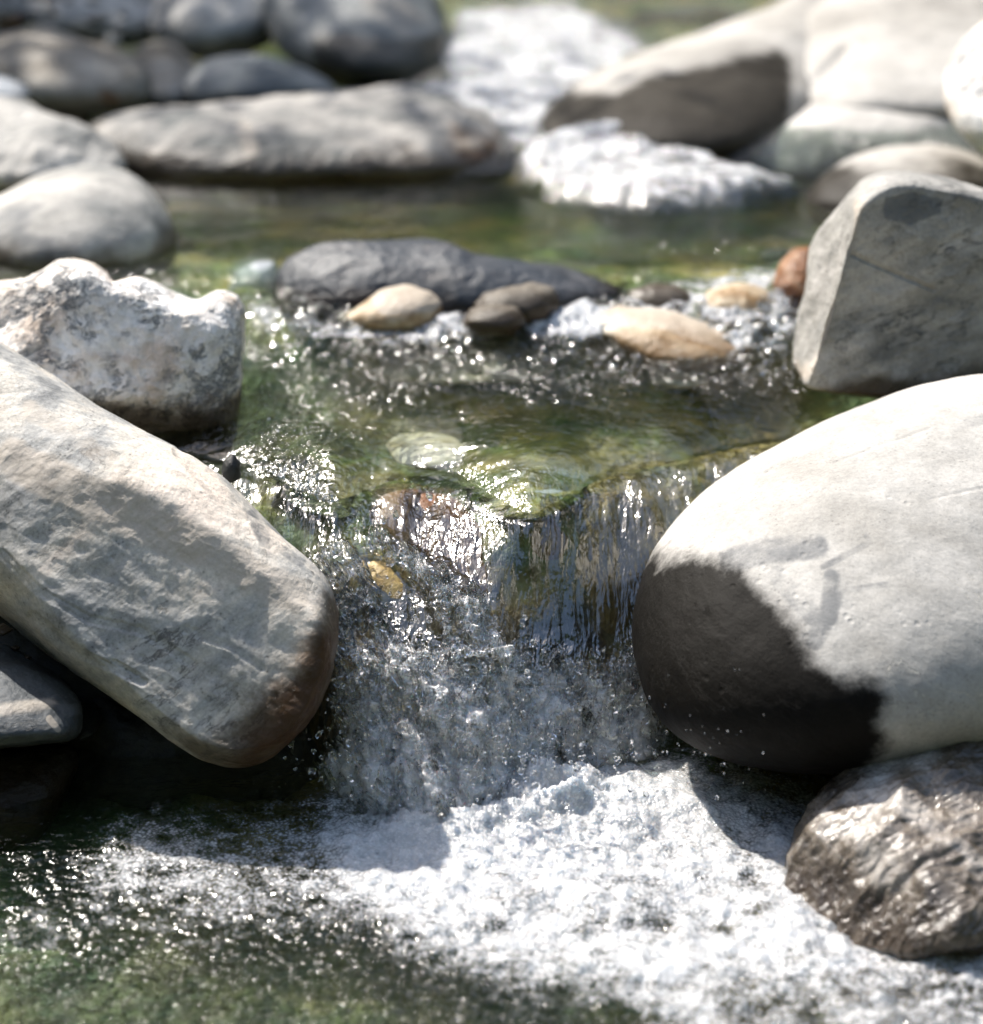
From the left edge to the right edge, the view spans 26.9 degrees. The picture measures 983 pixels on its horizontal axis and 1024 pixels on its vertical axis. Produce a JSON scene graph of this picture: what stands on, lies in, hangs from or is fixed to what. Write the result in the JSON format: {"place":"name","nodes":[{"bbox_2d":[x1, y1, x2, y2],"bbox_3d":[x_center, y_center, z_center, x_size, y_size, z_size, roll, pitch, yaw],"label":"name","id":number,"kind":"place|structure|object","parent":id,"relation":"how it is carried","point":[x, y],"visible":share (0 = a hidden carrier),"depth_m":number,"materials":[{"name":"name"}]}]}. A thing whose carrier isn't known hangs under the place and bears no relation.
{"place":"outdoors","nodes":[
{"label":"outdoors","id":0,"kind":"place"},
{"bbox_2d":[0,0,982,1023],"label":"streambed","id":1,"kind":"structure","parent":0,"point":[666,456],"depth_m":2.55,"materials":[{"name":"green stone"}]},
{"bbox_2d":[0,0,30,33],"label":"boulder","id":2,"kind":"object","parent":1,"relation":"on","point":[18,6],"visible":0.45,"depth_m":5.64,"materials":[{"name":"stone"}]},
{"bbox_2d":[0,744,77,853],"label":"rock","id":3,"kind":"object","parent":1,"relation":"on","point":[33,779],"visible":0.94,"depth_m":2.33,"materials":[{"name":"black stone"}]},
{"bbox_2d":[0,643,82,748],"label":"rock","id":4,"kind":"object","parent":3,"relation":"on","point":[40,704],"visible":0.99,"depth_m":2.28,"materials":[{"name":"grey stone"}]},
{"bbox_2d":[0,623,13,635],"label":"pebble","id":5,"kind":"object","parent":4,"relation":"on","point":[5,629],"visible":1,"depth_m":2.38,"materials":[{"name":"stone"}]},
{"bbox_2d":[0,28,151,115],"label":"boulder","id":6,"kind":"object","parent":1,"relation":"on","point":[55,72],"visible":0.98,"depth_m":4.49,"materials":[{"name":"grey stone"}]},
{"bbox_2d":[0,164,176,281],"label":"boulder","id":7,"kind":"object","parent":1,"relation":"on","point":[99,215],"visible":0.81,"depth_m":3.29,"materials":[{"name":"stone"}]},
{"bbox_2d":[0,258,245,463],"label":"boulder","id":8,"kind":"object","parent":1,"relation":"on","point":[157,360],"visible":0.64,"depth_m":2.66,"materials":[{"name":"white stone"}]},
{"bbox_2d":[131,41,196,106],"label":"boulder","id":9,"kind":"object","parent":1,"relation":"on","point":[170,66],"visible":0.53,"depth_m":4.84,"materials":[{"name":"grey stone"}]},
{"bbox_2d":[228,261,278,291],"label":"rock","id":10,"kind":"object","parent":1,"relation":"on","point":[262,266],"visible":0.49,"depth_m":3.23,"materials":[{"name":"grey stone"}]},
{"bbox_2d":[89,84,517,194],"bbox_3d":[-0.390,-0.750,4.180,0.888,0.212,0.620,0,20,0],"label":"boulder","id":11,"kind":"object","parent":1,"relation":"on","point":[380,137],"visible":0.95,"depth_m":3.98,"materials":[{"name":"stone"}]},
{"bbox_2d":[261,0,450,88],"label":"boulder","id":12,"kind":"object","parent":1,"relation":"on","point":[351,44],"visible":0.93,"depth_m":4.92,"materials":[{"name":"grey stone"}]},
{"bbox_2d":[337,284,442,337],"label":"rock","id":13,"kind":"object","parent":1,"relation":"on","point":[404,308],"visible":0.85,"depth_m":3.02,"materials":[{"name":"stone"}]},
{"bbox_2d":[345,554,441,659],"bbox_3d":[-0.112,0.113,2.444,0.147,0.124,0.099,16,25,37],"label":"submerged stone","id":14,"kind":"object","parent":1,"relation":"on","point":[399,604],"visible":0.62,"depth_m":2.39,"materials":[{"name":"beige stone"}]},
{"bbox_2d":[386,432,465,469],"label":"submerged stone","id":15,"kind":"object","parent":1,"relation":"on","point":[427,451],"visible":0.98,"depth_m":2.66,"materials":[{"name":"beige stone"}]},
{"bbox_2d":[369,489,488,595],"bbox_3d":[-0.052,0.060,2.523,0.218,0.152,0.121,17,26,38],"label":"submerged stone","id":16,"kind":"object","parent":1,"relation":"on","point":[445,529],"visible":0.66,"depth_m":2.49,"materials":[{"name":"grey stone"}]},
{"bbox_2d":[273,238,627,332],"bbox_3d":[-0.061,-0.347,3.177,0.554,0.145,0.272,0,20,0],"label":"rock","id":17,"kind":"object","parent":1,"relation":"on","point":[452,277],"visible":0.67,"depth_m":3.09,"materials":[{"name":"stone"}]},
{"bbox_2d":[381,346,553,383],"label":"submerged stone","id":18,"kind":"object","parent":1,"relation":"on","point":[517,362],"visible":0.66,"depth_m":3.03,"materials":[{"name":"grey stone"}]},
{"bbox_2d":[446,0,493,1],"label":"rock","id":19,"kind":"object","parent":1,"relation":"on","point":[461,0],"visible":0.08,"depth_m":6.60,"materials":[{"name":"stone"}]},
{"bbox_2d":[0,0,982,154],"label":"bank gravel","id":20,"kind":"structure","parent":1,"relation":"on","point":[97,20],"depth_m":5.16,"materials":[{"name":"grey stone"}]},
{"bbox_2d":[0,13,21,26],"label":"rock","id":21,"kind":"object","parent":20,"relation":"on","point":[17,19],"visible":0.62,"depth_m":5.17,"materials":[{"name":"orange stone"}]},
{"bbox_2d":[0,76,29,99],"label":"rock","id":22,"kind":"object","parent":20,"relation":"on","point":[11,88],"visible":0.62,"depth_m":4.26,"materials":[{"name":"grey stone"}]},
{"bbox_2d":[943,22,982,153],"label":"boulder","id":23,"kind":"object","parent":20,"relation":"on","point":[963,89],"visible":1,"depth_m":3.61,"materials":[{"name":"white stone"}]},
{"bbox_2d":[463,304,525,335],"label":"rock","id":24,"kind":"object","parent":1,"relation":"on","point":[495,320],"visible":1,"depth_m":2.95,"materials":[{"name":"brown stone"}]},
{"bbox_2d":[473,282,559,324],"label":"rock","id":25,"kind":"object","parent":1,"relation":"on","point":[532,301],"visible":0.69,"depth_m":3.02,"materials":[{"name":"brown stone"}]},
{"bbox_2d":[491,716,544,764],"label":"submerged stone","id":26,"kind":"object","parent":1,"relation":"on","point":[539,733],"visible":0.12,"depth_m":2.36,"materials":[{"name":"grey stone"}]},
{"bbox_2d":[479,3,560,28],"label":"rock","id":27,"kind":"object","parent":1,"relation":"on","point":[513,8],"visible":0.13,"depth_m":6.21,"materials":[{"name":"grey stone"}]},
{"bbox_2d":[528,518,567,560],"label":"submerged stone","id":28,"kind":"object","parent":1,"relation":"on","point":[548,539],"visible":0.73,"depth_m":2.50,"materials":[{"name":"grey stone"}]},
{"bbox_2d":[533,489,562,493],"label":"submerged stone","id":29,"kind":"object","parent":1,"relation":"on","point":[549,491],"visible":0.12,"depth_m":2.63,"materials":[{"name":"grey stone"}]},
{"bbox_2d":[575,18,638,49],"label":"rock","id":30,"kind":"object","parent":1,"relation":"on","point":[620,23],"visible":0.26,"depth_m":5.83,"materials":[{"name":"stone"}]},
{"bbox_2d":[574,491,662,634],"bbox_3d":[0.150,0.073,2.566,0.127,0.189,0.170,0,20,0],"label":"submerged stone","id":31,"kind":"object","parent":1,"relation":"on","point":[614,554],"visible":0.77,"depth_m":2.51,"materials":[{"name":"grey stone"}]},
{"bbox_2d":[623,283,690,314],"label":"rock","id":32,"kind":"object","parent":1,"relation":"on","point":[657,294],"visible":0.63,"depth_m":3.08,"materials":[{"name":"stone"}]},
{"bbox_2d":[593,305,752,371],"bbox_3d":[0.265,-0.256,3.034,0.238,0.081,0.230,0,20,0],"label":"rock","id":33,"kind":"object","parent":1,"relation":"on","point":[659,334],"visible":0.93,"depth_m":2.96,"materials":[{"name":"stone"}]},
{"bbox_2d":[648,366,708,388],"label":"submerged stone","id":34,"kind":"object","parent":1,"relation":"on","point":[677,381],"visible":0.5,"depth_m":2.95,"materials":[{"name":"grey stone"}]},
{"bbox_2d":[541,0,822,158],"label":"boulder","id":35,"kind":"object","parent":1,"relation":"on","point":[738,85],"visible":0.79,"depth_m":4.23,"materials":[{"name":"stone"}]},
{"bbox_2d":[628,3,753,28],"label":"rock","id":36,"kind":"object","parent":1,"relation":"on","point":[653,18],"visible":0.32,"depth_m":6.22,"materials":[{"name":"stone"}]},
{"bbox_2d":[697,282,775,326],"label":"rock","id":37,"kind":"object","parent":1,"relation":"on","point":[746,297],"visible":0.82,"depth_m":3.07,"materials":[{"name":"stone"}]},
{"bbox_2d":[756,248,790,264],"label":"rock","id":38,"kind":"object","parent":1,"relation":"on","point":[771,257],"visible":0.59,"depth_m":3.49,"materials":[{"name":"green stone"}]},
{"bbox_2d":[773,246,808,321],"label":"rock","id":39,"kind":"object","parent":1,"relation":"on","point":[790,277],"visible":0.52,"depth_m":3.11,"materials":[{"name":"orange stone"}]},
{"bbox_2d":[632,374,982,773],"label":"boulder","id":40,"kind":"object","parent":1,"relation":"on","point":[822,581],"visible":0.95,"depth_m":2.23,"materials":[{"name":"grey stone"}]},
{"bbox_2d":[707,103,982,195],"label":"boulder","id":41,"kind":"object","parent":1,"relation":"on","point":[833,119],"visible":0.32,"depth_m":4.12,"materials":[{"name":"stone"}]},
{"bbox_2d":[784,740,982,962],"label":"boulder","id":42,"kind":"object","parent":1,"relation":"on","point":[884,857],"visible":0.84,"depth_m":2.08,"materials":[{"name":"stone"}]},
{"bbox_2d":[793,170,982,397],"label":"boulder","id":43,"kind":"object","parent":1,"relation":"on","point":[892,301],"visible":0.95,"depth_m":2.75,"materials":[{"name":"grey stone"}]},
{"bbox_2d":[805,0,982,117],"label":"boulder","id":44,"kind":"object","parent":1,"relation":"on","point":[893,55],"visible":0.66,"depth_m":4.41,"materials":[{"name":"stone"}]},
{"bbox_2d":[806,144,982,221],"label":"boulder","id":45,"kind":"object","parent":1,"relation":"on","point":[831,189],"visible":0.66,"depth_m":3.72,"materials":[{"name":"stone"}]},
{"bbox_2d":[0,0,982,1023],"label":"stream water","id":46,"kind":"structure","parent":0,"point":[417,861],"depth_m":2.25,"materials":[{"name":"white liquid"}]},
{"bbox_2d":[0,616,114,701],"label":"rock","id":47,"kind":"object","parent":46,"relation":"in","point":[84,690],"visible":0.06,"depth_m":2.49,"materials":[{"name":"black stone"}]},
{"bbox_2d":[0,96,127,194],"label":"boulder","id":48,"kind":"object","parent":46,"relation":"on","point":[35,141],"visible":0.81,"depth_m":3.82,"materials":[{"name":"stone"}]},
{"bbox_2d":[27,0,155,46],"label":"boulder","id":49,"kind":"object","parent":46,"relation":"on","point":[136,23],"visible":0.52,"depth_m":5.50,"materials":[{"name":"stone"}]},
{"bbox_2d":[0,342,338,767],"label":"boulder","id":50,"kind":"object","parent":46,"relation":"in","point":[186,602],"visible":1,"depth_m":2.25,"materials":[{"name":"stone"}]},
{"bbox_2d":[221,454,240,482],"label":"rock","id":51,"kind":"object","parent":50,"relation":"on","point":[231,470],"visible":0.94,"depth_m":2.48,"materials":[{"name":"black stone"}]},
{"bbox_2d":[50,697,320,807],"bbox_3d":[-0.366,0.309,2.499,0.386,0.168,0.187,0,20,0],"label":"rock","id":52,"kind":"object","parent":46,"relation":"in","point":[129,739],"visible":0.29,"depth_m":2.42,"materials":[{"name":"black stone"}]},
{"bbox_2d":[78,701,100,740],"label":"rock","id":53,"kind":"object","parent":52,"relation":"on","point":[91,717],"visible":0.73,"depth_m":2.41,"materials":[{"name":"black stone"}]},
{"bbox_2d":[150,0,273,59],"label":"boulder","id":54,"kind":"object","parent":46,"relation":"on","point":[202,29],"visible":0.73,"depth_m":5.28,"materials":[{"name":"stone"}]},
{"bbox_2d":[183,54,335,104],"bbox_3d":[-0.533,-0.991,4.730,0.359,0.118,0.470,0,20,0],"label":"boulder","id":55,"kind":"object","parent":46,"relation":"on","point":[236,77],"visible":0.87,"depth_m":4.58,"materials":[{"name":"grey stone"}]},
{"bbox_2d":[312,522,665,822],"bbox_3d":[-0.002,0.185,2.352,0.430,0.268,0.292,0,20,0],"label":"water splash","id":56,"kind":"object","parent":46,"relation":"on","point":[363,580],"visible":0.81,"depth_m":2.34,"materials":[{"name":"white liquid"}]},
{"bbox_2d":[244,478,765,809],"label":"water droplets","id":57,"kind":"object","parent":46,"relation":"on","point":[527,673],"visible":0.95,"depth_m":2.25}
]}

